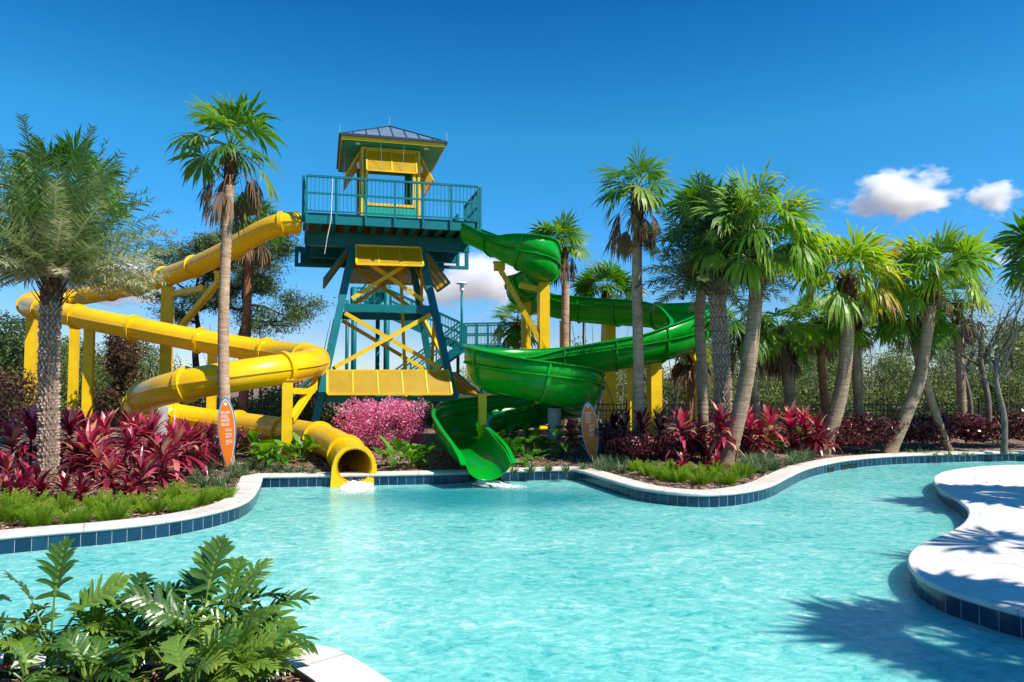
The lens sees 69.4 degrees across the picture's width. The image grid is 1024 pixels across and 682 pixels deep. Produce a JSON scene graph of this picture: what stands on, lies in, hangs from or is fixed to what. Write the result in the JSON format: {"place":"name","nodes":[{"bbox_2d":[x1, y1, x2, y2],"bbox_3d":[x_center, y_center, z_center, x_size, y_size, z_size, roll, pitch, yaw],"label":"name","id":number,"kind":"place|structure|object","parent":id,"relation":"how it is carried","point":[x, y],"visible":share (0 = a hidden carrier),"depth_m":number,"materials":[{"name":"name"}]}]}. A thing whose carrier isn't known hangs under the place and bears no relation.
{"place":"outdoors","nodes":[
{"label":"outdoors","id":0,"kind":"place"},
{"bbox_2d":[0,461,1023,681],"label":"pool water","id":1,"kind":"structure","parent":0,"point":[807,580],"depth_m":7.33,"materials":[{"name":"teal liquid"}]},
{"bbox_2d":[0,378,1023,681],"bbox_3d":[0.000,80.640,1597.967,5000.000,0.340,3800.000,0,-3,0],"label":"ground","id":2,"kind":"structure","parent":0,"point":[958,444],"depth_m":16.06,"materials":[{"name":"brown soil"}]},
{"bbox_2d":[0,365,37,433],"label":"brown shrub","id":3,"kind":"object","parent":2,"relation":"on","point":[17,394],"visible":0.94,"depth_m":20.25,"materials":[{"name":"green plant"}]},
{"bbox_2d":[0,413,37,472],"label":"cordyline","id":4,"kind":"object","parent":2,"relation":"on","point":[12,432],"visible":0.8,"depth_m":12.78,"materials":[{"name":"red plant"}]},
{"bbox_2d":[0,399,38,469],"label":"cordyline","id":5,"kind":"object","parent":2,"relation":"on","point":[30,415],"visible":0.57,"depth_m":13.15,"materials":[{"name":"red plant"}]},
{"bbox_2d":[0,487,41,522],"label":"foxtail fern","id":6,"kind":"object","parent":2,"relation":"on","point":[4,512],"visible":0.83,"depth_m":9.25,"materials":[{"name":"green plant"}]},
{"bbox_2d":[0,602,60,677],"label":"philodendron","id":7,"kind":"object","parent":2,"relation":"on","point":[8,658],"visible":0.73,"depth_m":4.50,"materials":[{"name":"green plant"}]},
{"bbox_2d":[0,309,66,404],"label":"conifer tree","id":8,"kind":"object","parent":2,"relation":"on","point":[6,337],"visible":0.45,"depth_m":28.80,"materials":[{"name":"green plant"}]},
{"bbox_2d":[6,498,72,526],"bbox_3d":[-5.822,2.114,9.085,0.596,0.343,0.582,-2,-3,33],"label":"foxtail fern","id":9,"kind":"object","parent":2,"relation":"on","point":[37,518],"visible":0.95,"depth_m":9.01,"materials":[{"name":"green plant"}]},
{"bbox_2d":[25,461,63,499],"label":"cordyline","id":10,"kind":"object","parent":2,"relation":"on","point":[40,478],"visible":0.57,"depth_m":10.35,"materials":[{"name":"red plant"}]},
{"bbox_2d":[0,631,109,681],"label":"philodendron","id":11,"kind":"object","parent":2,"relation":"on","point":[26,653],"visible":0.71,"depth_m":4.05,"materials":[{"name":"green plant"}]},
{"bbox_2d":[0,535,132,678],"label":"philodendron","id":12,"kind":"object","parent":2,"relation":"on","point":[113,585],"visible":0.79,"depth_m":4.54,"materials":[{"name":"green plant"}]},
{"bbox_2d":[1,123,141,241],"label":"fan palm","id":13,"kind":"object","parent":2,"relation":"on","point":[63,147],"visible":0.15,"depth_m":15.13,"materials":[{"name":"green plant"}]},
{"bbox_2d":[59,405,91,460],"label":"cordyline","id":14,"kind":"object","parent":2,"relation":"on","point":[69,421],"visible":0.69,"depth_m":13.70,"materials":[{"name":"red plant"}]},
{"bbox_2d":[53,502,102,523],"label":"foxtail fern","id":15,"kind":"object","parent":2,"relation":"on","point":[75,517],"visible":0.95,"depth_m":9.14,"materials":[{"name":"green plant"}]},
{"bbox_2d":[0,113,178,474],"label":"date palm","id":16,"kind":"object","parent":2,"relation":"on","point":[57,251],"visible":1,"depth_m":11.89,"materials":[{"name":"green plant"}]},
{"bbox_2d":[30,626,154,681],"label":"philodendron","id":17,"kind":"object","parent":2,"relation":"on","point":[95,645],"visible":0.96,"depth_m":3.98,"materials":[{"name":"green plant"}]},
{"bbox_2d":[57,419,127,476],"bbox_3d":[-7.004,2.035,12.327,1.222,1.508,1.146,1,-3,-17],"label":"cordyline","id":18,"kind":"object","parent":2,"relation":"on","point":[90,434],"visible":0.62,"depth_m":12.26,"materials":[{"name":"red plant"}]},
{"bbox_2d":[66,436,126,478],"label":"cordyline","id":19,"kind":"object","parent":2,"relation":"on","point":[95,451],"visible":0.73,"depth_m":12.07,"materials":[{"name":"red plant"}]},
{"bbox_2d":[80,408,122,468],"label":"cordyline","id":20,"kind":"object","parent":2,"relation":"on","point":[104,422],"visible":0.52,"depth_m":13.28,"materials":[{"name":"red plant"}]},
{"bbox_2d":[85,448,134,490],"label":"cordyline","id":21,"kind":"object","parent":2,"relation":"on","point":[111,464],"visible":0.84,"depth_m":11.37,"materials":[{"name":"red plant"}]},
{"bbox_2d":[91,495,141,520],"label":"foxtail fern","id":22,"kind":"object","parent":2,"relation":"on","point":[110,513],"visible":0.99,"depth_m":9.38,"materials":[{"name":"green plant"}]},
{"bbox_2d":[93,334,148,425],"bbox_3d":[-12.283,1.111,23.457,1.610,3.441,1.868,0,-3,0],"label":"brown shrub","id":23,"kind":"object","parent":2,"relation":"on","point":[123,349],"visible":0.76,"depth_m":23.26,"materials":[{"name":"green plant"}]},
{"bbox_2d":[45,572,196,668],"bbox_3d":[-2.390,1.825,4.635,0.822,0.636,0.744,-2,-3,32],"label":"philodendron","id":24,"kind":"object","parent":2,"relation":"on","point":[94,614],"visible":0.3,"depth_m":4.63,"materials":[{"name":"green plant"}]},
{"bbox_2d":[0,486,260,554],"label":"pool wall","id":25,"kind":"structure","parent":2,"relation":"on","point":[42,543],"depth_m":9.01,"materials":[{"name":"tile"}]},
{"bbox_2d":[0,469,468,539],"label":"coping","id":26,"kind":"object","parent":25,"relation":"on","point":[248,487],"visible":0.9,"depth_m":9.91,"materials":[{"name":"concrete"}]},
{"bbox_2d":[108,426,153,473],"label":"cordyline","id":27,"kind":"object","parent":2,"relation":"on","point":[130,439],"visible":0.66,"depth_m":12.49,"materials":[{"name":"red plant"}]},
{"bbox_2d":[110,446,165,497],"bbox_3d":[-5.605,2.067,11.095,0.798,0.968,0.814,-3,-4,43],"label":"cordyline","id":28,"kind":"object","parent":2,"relation":"on","point":[141,466],"visible":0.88,"depth_m":11.10,"materials":[{"name":"red plant"}]},
{"bbox_2d":[105,589,185,670],"bbox_3d":[-2.270,1.862,4.630,0.551,0.560,0.549,-2,-3,30],"label":"philodendron","id":29,"kind":"object","parent":2,"relation":"on","point":[140,660],"visible":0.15,"depth_m":4.45,"materials":[{"name":"green plant"}]},
{"bbox_2d":[123,405,169,463],"bbox_3d":[-6.488,1.751,13.346,0.977,1.192,0.961,1,-3,-23],"label":"cordyline","id":30,"kind":"object","parent":2,"relation":"on","point":[151,422],"visible":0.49,"depth_m":13.28,"materials":[{"name":"red plant"}]},
{"bbox_2d":[132,492,178,513],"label":"foxtail fern","id":31,"kind":"object","parent":2,"relation":"on","point":[154,504],"visible":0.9,"depth_m":9.91,"materials":[{"name":"green plant"}]},
{"bbox_2d":[0,662,315,681],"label":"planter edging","id":32,"kind":"object","parent":2,"relation":"on","point":[297,673],"visible":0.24,"depth_m":4.49,"materials":[{"name":"white metal"}]},
{"bbox_2d":[135,431,189,487],"bbox_3d":[-5.695,2.025,11.929,0.989,1.185,1.043,1,-3,-24],"label":"cordyline","id":33,"kind":"object","parent":2,"relation":"on","point":[162,446],"visible":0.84,"depth_m":11.89,"materials":[{"name":"red plant"}]},
{"bbox_2d":[100,607,227,681],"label":"philodendron","id":34,"kind":"object","parent":2,"relation":"on","point":[167,668],"visible":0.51,"depth_m":4.26,"materials":[{"name":"green plant"}]},
{"bbox_2d":[147,415,207,481],"bbox_3d":[-5.837,1.917,12.772,1.023,1.297,1.091,1,-3,-12],"label":"cordyline","id":35,"kind":"object","parent":2,"relation":"on","point":[176,429],"visible":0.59,"depth_m":12.77,"materials":[{"name":"red plant"}]},
{"bbox_2d":[127,622,243,681],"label":"philodendron","id":36,"kind":"object","parent":2,"relation":"on","point":[172,645],"visible":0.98,"depth_m":3.85,"materials":[{"name":"green plant"}]},
{"bbox_2d":[167,413,214,479],"bbox_3d":[-5.734,1.854,13.107,0.913,1.288,0.928,1,-3,-25],"label":"cordyline","id":37,"kind":"object","parent":2,"relation":"on","point":[189,437],"visible":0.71,"depth_m":13.03,"materials":[{"name":"red plant"}]},
{"bbox_2d":[128,227,256,401],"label":"pine tree","id":38,"kind":"object","parent":2,"relation":"on","point":[179,314],"visible":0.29,"depth_m":33.80,"materials":[{"name":"green plant"}]},
{"bbox_2d":[16,211,376,487],"bbox_3d":[-9.550,-0.383,21.260,5.565,6.985,20.417,3,-4,-44],"label":"tube slide","id":39,"kind":"object","parent":2,"relation":"on","point":[265,362],"visible":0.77,"depth_m":20.80,"materials":[{"name":"yellow plastic"}]},
{"bbox_2d":[105,534,299,664],"bbox_3d":[-1.903,1.686,4.549,1.222,0.904,0.837,0,-3,0],"label":"philodendron","id":40,"kind":"object","parent":2,"relation":"on","point":[209,561],"visible":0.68,"depth_m":4.60,"materials":[{"name":"green plant"}]},
{"bbox_2d":[163,87,289,468],"bbox_3d":[-5.736,-1.237,14.799,2.479,7.610,2.453,-3,-4,42],"label":"fan palm","id":41,"kind":"object","parent":2,"relation":"on","point":[226,210],"visible":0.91,"depth_m":14.73,"materials":[{"name":"green plant"}]},
{"bbox_2d":[217,397,235,469],"bbox_3d":[-5.501,1.804,14.261,0.342,1.448,0.051,0,-3,-10],"label":"surfboard sign","id":42,"kind":"object","parent":2,"relation":"on","point":[226,423],"visible":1,"depth_m":14.24,"materials":[{"name":"orange plastic"}]},
{"bbox_2d":[139,556,321,674],"bbox_3d":[-1.701,1.768,4.560,0.991,0.742,0.725,-1,-3,19],"label":"philodendron","id":43,"kind":"object","parent":2,"relation":"on","point":[238,565],"visible":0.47,"depth_m":4.62,"materials":[{"name":"green plant"}]},
{"bbox_2d":[166,618,294,681],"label":"philodendron","id":44,"kind":"object","parent":2,"relation":"on","point":[269,668],"visible":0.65,"depth_m":3.98,"materials":[{"name":"green plant"}]},
{"bbox_2d":[191,600,301,681],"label":"philodendron","id":45,"kind":"object","parent":2,"relation":"on","point":[204,616],"visible":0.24,"depth_m":4.47,"materials":[{"name":"green plant"}]},
{"bbox_2d":[217,189,289,412],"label":"fan palm","id":46,"kind":"object","parent":2,"relation":"on","point":[258,257],"visible":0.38,"depth_m":24.48,"materials":[{"name":"green plant"}]},
{"bbox_2d":[185,453,322,492],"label":"border grass","id":47,"kind":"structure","parent":2,"relation":"on","point":[200,481],"depth_m":13.63,"materials":[{"name":"green plant"}]},
{"bbox_2d":[201,622,306,681],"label":"philodendron","id":48,"kind":"object","parent":2,"relation":"on","point":[287,650],"visible":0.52,"depth_m":4.07,"materials":[{"name":"green plant"}]},
{"bbox_2d":[175,215,335,359],"bbox_3d":[-11.513,-1.324,33.050,7.368,9.057,5.798,1,-3,-19],"label":"pine tree","id":49,"kind":"object","parent":2,"relation":"on","point":[262,285],"visible":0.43,"depth_m":32.83,"materials":[{"name":"green plant"}]},
{"bbox_2d":[261,474,469,487],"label":"pool wall","id":50,"kind":"structure","parent":2,"relation":"on","point":[378,481],"depth_m":13.73,"materials":[{"name":"tile"}]},
{"bbox_2d":[331,395,431,451],"bbox_3d":[-2.970,1.924,17.180,2.329,1.378,1.416,0,-3,0],"label":"pink shrub","id":51,"kind":"object","parent":2,"relation":"on","point":[394,408],"visible":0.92,"depth_m":17.00,"materials":[{"name":"pink plant"}]},
{"bbox_2d":[293,117,481,421],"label":"slide tower","id":52,"kind":"structure","parent":2,"relation":"on","point":[381,245],"depth_m":22.81,"materials":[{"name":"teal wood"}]},
{"bbox_2d":[371,435,416,469],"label":"broadleaf plant","id":53,"kind":"object","parent":2,"relation":"on","point":[397,443],"visible":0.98,"depth_m":14.57,"materials":[{"name":"green plant"}]},
{"bbox_2d":[344,284,510,412],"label":"staircase","id":54,"kind":"structure","parent":2,"relation":"on","point":[380,296],"depth_m":30.03,"materials":[{"name":"teal metal"}]},
{"bbox_2d":[0,317,1023,429],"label":"woodland thicket","id":55,"kind":"object","parent":2,"relation":"on","point":[805,393],"visible":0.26,"depth_m":27.82,"materials":[{"name":"green plant"}]},
{"bbox_2d":[490,300,536,348],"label":"fan palm","id":56,"kind":"object","parent":2,"relation":"on","point":[513,339],"visible":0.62,"depth_m":26.36,"materials":[{"name":"green plant"}]},
{"bbox_2d":[527,208,594,429],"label":"fan palm","id":57,"kind":"object","parent":2,"relation":"on","point":[559,228],"visible":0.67,"depth_m":22.97,"materials":[{"name":"green plant"}]},
{"bbox_2d":[432,222,709,480],"bbox_3d":[0.868,-0.427,19.673,7.103,6.532,12.781,-2,-3,31],"label":"flume slide","id":58,"kind":"object","parent":2,"relation":"on","point":[543,383],"visible":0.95,"depth_m":19.08,"materials":[{"name":"green plastic"}]},
{"bbox_2d":[581,401,598,456],"bbox_3d":[1.704,2.034,16.153,0.392,1.428,0.051,0,-3,8],"label":"surfboard sign","id":59,"kind":"object","parent":2,"relation":"on","point":[589,422],"visible":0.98,"depth_m":16.14,"materials":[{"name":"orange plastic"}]},
{"bbox_2d":[569,257,649,418],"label":"fan palm","id":60,"kind":"object","parent":2,"relation":"on","point":[585,285],"visible":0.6,"depth_m":28.36,"materials":[{"name":"green plant"}]},
{"bbox_2d":[604,429,649,457],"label":"dark red shrub","id":61,"kind":"object","parent":2,"relation":"on","point":[618,442],"visible":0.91,"depth_m":15.35,"materials":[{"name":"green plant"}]},
{"bbox_2d":[587,143,679,455],"bbox_3d":[2.696,-1.004,16.236,2.160,7.048,2.313,0,-3,0],"label":"fan palm","id":62,"kind":"object","parent":2,"relation":"on","point":[640,201],"visible":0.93,"depth_m":16.17,"materials":[{"name":"green plant"}]},
{"bbox_2d":[621,429,666,457],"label":"dark red shrub","id":63,"kind":"object","parent":2,"relation":"on","point":[650,446],"visible":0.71,"depth_m":15.25,"materials":[{"name":"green plant"}]},
{"bbox_2d":[650,427,695,455],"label":"dark red shrub","id":64,"kind":"object","parent":2,"relation":"on","point":[664,437],"visible":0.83,"depth_m":15.15,"materials":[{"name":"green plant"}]},
{"bbox_2d":[661,405,709,459],"bbox_3d":[3.578,1.909,15.266,1.095,1.183,1.155,-1,-3,13],"label":"cordyline","id":65,"kind":"object","parent":2,"relation":"on","point":[681,422],"visible":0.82,"depth_m":15.22,"materials":[{"name":"red plant"}]},
{"bbox_2d":[671,337,712,430],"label":"fan palm","id":66,"kind":"object","parent":2,"relation":"on","point":[685,374],"visible":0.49,"depth_m":21.35,"materials":[{"name":"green plant"}]},
{"bbox_2d":[656,163,768,455],"bbox_3d":[4.644,-0.663,16.473,2.951,6.520,2.855,0,-3,0],"label":"fan palm","id":67,"kind":"object","parent":2,"relation":"on","point":[701,356],"visible":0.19,"depth_m":16.31,"materials":[{"name":"green plant"}]},
{"bbox_2d":[630,172,797,459],"bbox_3d":[4.314,-0.425,15.609,3.618,6.153,3.689,0,-3,0],"label":"date palm","id":68,"kind":"object","parent":2,"relation":"on","point":[717,299],"visible":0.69,"depth_m":15.42,"materials":[{"name":"green plant"}]},
{"bbox_2d":[691,399,747,460],"bbox_3d":[4.242,1.835,14.896,1.057,1.307,0.963,2,-3,-36],"label":"cordyline","id":69,"kind":"object","parent":2,"relation":"on","point":[720,421],"visible":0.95,"depth_m":14.86,"materials":[{"name":"red plant"}]},
{"bbox_2d":[690,295,781,446],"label":"fan palm","id":70,"kind":"object","parent":2,"relation":"on","point":[736,330],"visible":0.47,"depth_m":17.84,"materials":[{"name":"green plant"}]},
{"bbox_2d":[741,417,777,456],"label":"cordyline","id":71,"kind":"object","parent":2,"relation":"on","point":[759,432],"visible":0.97,"depth_m":16.24,"materials":[{"name":"red plant"}]},
{"bbox_2d":[678,154,842,467],"bbox_3d":[5.122,-0.558,15.047,3.178,6.356,2.985,-2,-4,38],"label":"fan palm","id":72,"kind":"object","parent":2,"relation":"on","point":[803,239],"visible":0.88,"depth_m":14.77,"materials":[{"name":"green plant"}]},
{"bbox_2d":[502,454,1023,507],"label":"pool wall","id":73,"kind":"structure","parent":2,"relation":"on","point":[698,501],"depth_m":14.19,"materials":[{"name":"tile"}]},
{"bbox_2d":[506,450,1023,495],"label":"coping","id":74,"kind":"object","parent":73,"relation":"on","point":[774,478],"visible":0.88,"depth_m":13.45,"materials":[{"name":"concrete"}]},
{"bbox_2d":[507,447,1018,476],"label":"border grass","id":75,"kind":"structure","parent":2,"relation":"on","point":[757,460],"depth_m":14.67,"materials":[{"name":"green plant"}]},
{"bbox_2d":[743,403,791,453],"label":"cordyline","id":76,"kind":"object","parent":2,"relation":"on","point":[770,418],"visible":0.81,"depth_m":17.03,"materials":[{"name":"red plant"}]},
{"bbox_2d":[760,306,826,440],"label":"fan palm","id":77,"kind":"object","parent":2,"relation":"on","point":[782,360],"visible":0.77,"depth_m":18.76,"materials":[{"name":"green plant"}]},
{"bbox_2d":[774,398,816,452],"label":"cordyline","id":78,"kind":"object","parent":2,"relation":"on","point":[789,417],"visible":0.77,"depth_m":17.35,"materials":[{"name":"red plant"}]},
{"bbox_2d":[575,400,1023,428],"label":"metal fence","id":79,"kind":"object","parent":2,"relation":"on","point":[979,404],"visible":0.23,"depth_m":22.60,"materials":[{"name":"black metal"}]},
{"bbox_2d":[785,405,828,455],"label":"cordyline","id":80,"kind":"object","parent":2,"relation":"on","point":[801,417],"visible":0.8,"depth_m":17.27,"materials":[{"name":"red plant"}]},
{"bbox_2d":[781,293,858,422],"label":"fan palm","id":81,"kind":"object","parent":2,"relation":"on","point":[822,352],"visible":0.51,"depth_m":19.88,"materials":[{"name":"green plant"}]},
{"bbox_2d":[798,408,841,458],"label":"cordyline","id":82,"kind":"object","parent":2,"relation":"on","point":[818,444],"visible":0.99,"depth_m":16.85,"materials":[{"name":"red plant"}]},
{"bbox_2d":[809,415,863,448],"bbox_3d":[7.833,2.186,17.837,1.572,0.790,1.464,0,-3,-4],"label":"dark red shrub","id":83,"kind":"object","parent":2,"relation":"on","point":[838,438],"visible":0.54,"depth_m":17.40,"materials":[{"name":"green plant"}]},
{"bbox_2d":[786,216,923,454],"bbox_3d":[7.995,-0.136,17.616,2.988,5.842,2.738,1,-3,-24],"label":"fan palm","id":84,"kind":"object","parent":2,"relation":"on","point":[874,263],"visible":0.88,"depth_m":17.38,"materials":[{"name":"green plant"}]},
{"bbox_2d":[810,286,901,417],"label":"fan palm","id":85,"kind":"object","parent":2,"relation":"on","point":[863,341],"visible":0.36,"depth_m":19.36,"materials":[{"name":"green plant"}]},
{"bbox_2d":[835,412,882,447],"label":"dark red shrub","id":86,"kind":"object","parent":2,"relation":"on","point":[859,420],"visible":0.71,"depth_m":17.48,"materials":[{"name":"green plant"}]},
{"bbox_2d":[859,414,908,446],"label":"dark red shrub","id":87,"kind":"object","parent":2,"relation":"on","point":[885,430],"visible":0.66,"depth_m":17.44,"materials":[{"name":"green plant"}]},
{"bbox_2d":[867,278,962,450],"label":"fan palm","id":88,"kind":"object","parent":2,"relation":"on","point":[942,330],"visible":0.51,"depth_m":18.21,"materials":[{"name":"green plant"}]},
{"bbox_2d":[891,415,944,443],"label":"dark red shrub","id":89,"kind":"object","parent":2,"relation":"on","point":[915,431],"visible":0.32,"depth_m":18.29,"materials":[{"name":"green plant"}]},
{"bbox_2d":[876,215,1011,452],"bbox_3d":[10.211,-0.147,17.822,2.725,5.933,2.948,-1,-3,20],"label":"fan palm","id":90,"kind":"object","parent":2,"relation":"on","point":[965,257],"visible":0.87,"depth_m":17.49,"materials":[{"name":"green plant"}]},
{"bbox_2d":[919,276,1002,417],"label":"fan palm","id":91,"kind":"object","parent":2,"relation":"on","point":[961,391],"visible":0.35,"depth_m":20.90,"materials":[{"name":"green plant"}]},
{"bbox_2d":[902,304,1019,415],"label":"bare tree","id":92,"kind":"object","parent":2,"relation":"on","point":[968,392],"visible":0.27,"depth_m":21.91,"materials":[{"name":"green plant"}]},
{"bbox_2d":[911,486,1023,638],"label":"pool wall","id":93,"kind":"structure","parent":2,"relation":"on","point":[996,620],"depth_m":6.11,"materials":[{"name":"tile"}]},
{"bbox_2d":[907,465,1023,616],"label":"coping","id":94,"kind":"object","parent":93,"relation":"on","point":[929,562],"visible":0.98,"depth_m":7.62,"materials":[{"name":"concrete"}]},
{"bbox_2d":[924,263,1023,454],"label":"bare tree","id":95,"kind":"object","parent":2,"relation":"on","point":[995,369],"visible":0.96,"depth_m":17.50,"materials":[{"name":"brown plant"}]},
{"bbox_2d":[948,412,999,442],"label":"dark red shrub","id":96,"kind":"object","parent":2,"relation":"on","point":[969,423],"visible":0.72,"depth_m":18.82,"materials":[{"name":"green plant"}]},
{"bbox_2d":[943,276,1023,421],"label":"bare tree","id":97,"kind":"object","parent":2,"relation":"on","point":[982,360],"visible":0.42,"depth_m":20.40,"materials":[{"name":"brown plant"}]},
{"bbox_2d":[957,412,1015,442],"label":"dark red shrub","id":98,"kind":"object","parent":2,"relation":"on","point":[998,425],"visible":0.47,"depth_m":18.82,"materials":[{"name":"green plant"}]},
{"bbox_2d":[983,208,1023,299],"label":"fan palm","id":99,"kind":"object","parent":2,"relation":"on","point":[1016,242],"visible":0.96,"depth_m":18.06,"materials":[{"name":"green plant"}]},
{"bbox_2d":[988,409,1023,440],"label":"dark red shrub","id":100,"kind":"object","parent":2,"relation":"on","point":[1017,431],"visible":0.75,"depth_m":18.78,"materials":[{"name":"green plant"}]},
{"bbox_2d":[0,0,1023,377],"label":"sky","id":101,"kind":"structure","parent":0,"point":[905,115],"materials":[{"name":"blue"}]},
{"bbox_2d":[952,467,1023,597],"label":"pool deck","id":102,"kind":"structure","parent":0,"point":[994,560],"depth_m":8.01,"materials":[{"name":"white concrete"}]},
{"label":"pool wall","id":103,"kind":"structure","parent":0,"visible":0},
{"bbox_2d":[0,644,391,681],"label":"coping","id":104,"kind":"object","parent":103,"relation":"on","point":[327,664],"visible":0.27,"depth_m":4.58,"materials":[{"name":"concrete"}]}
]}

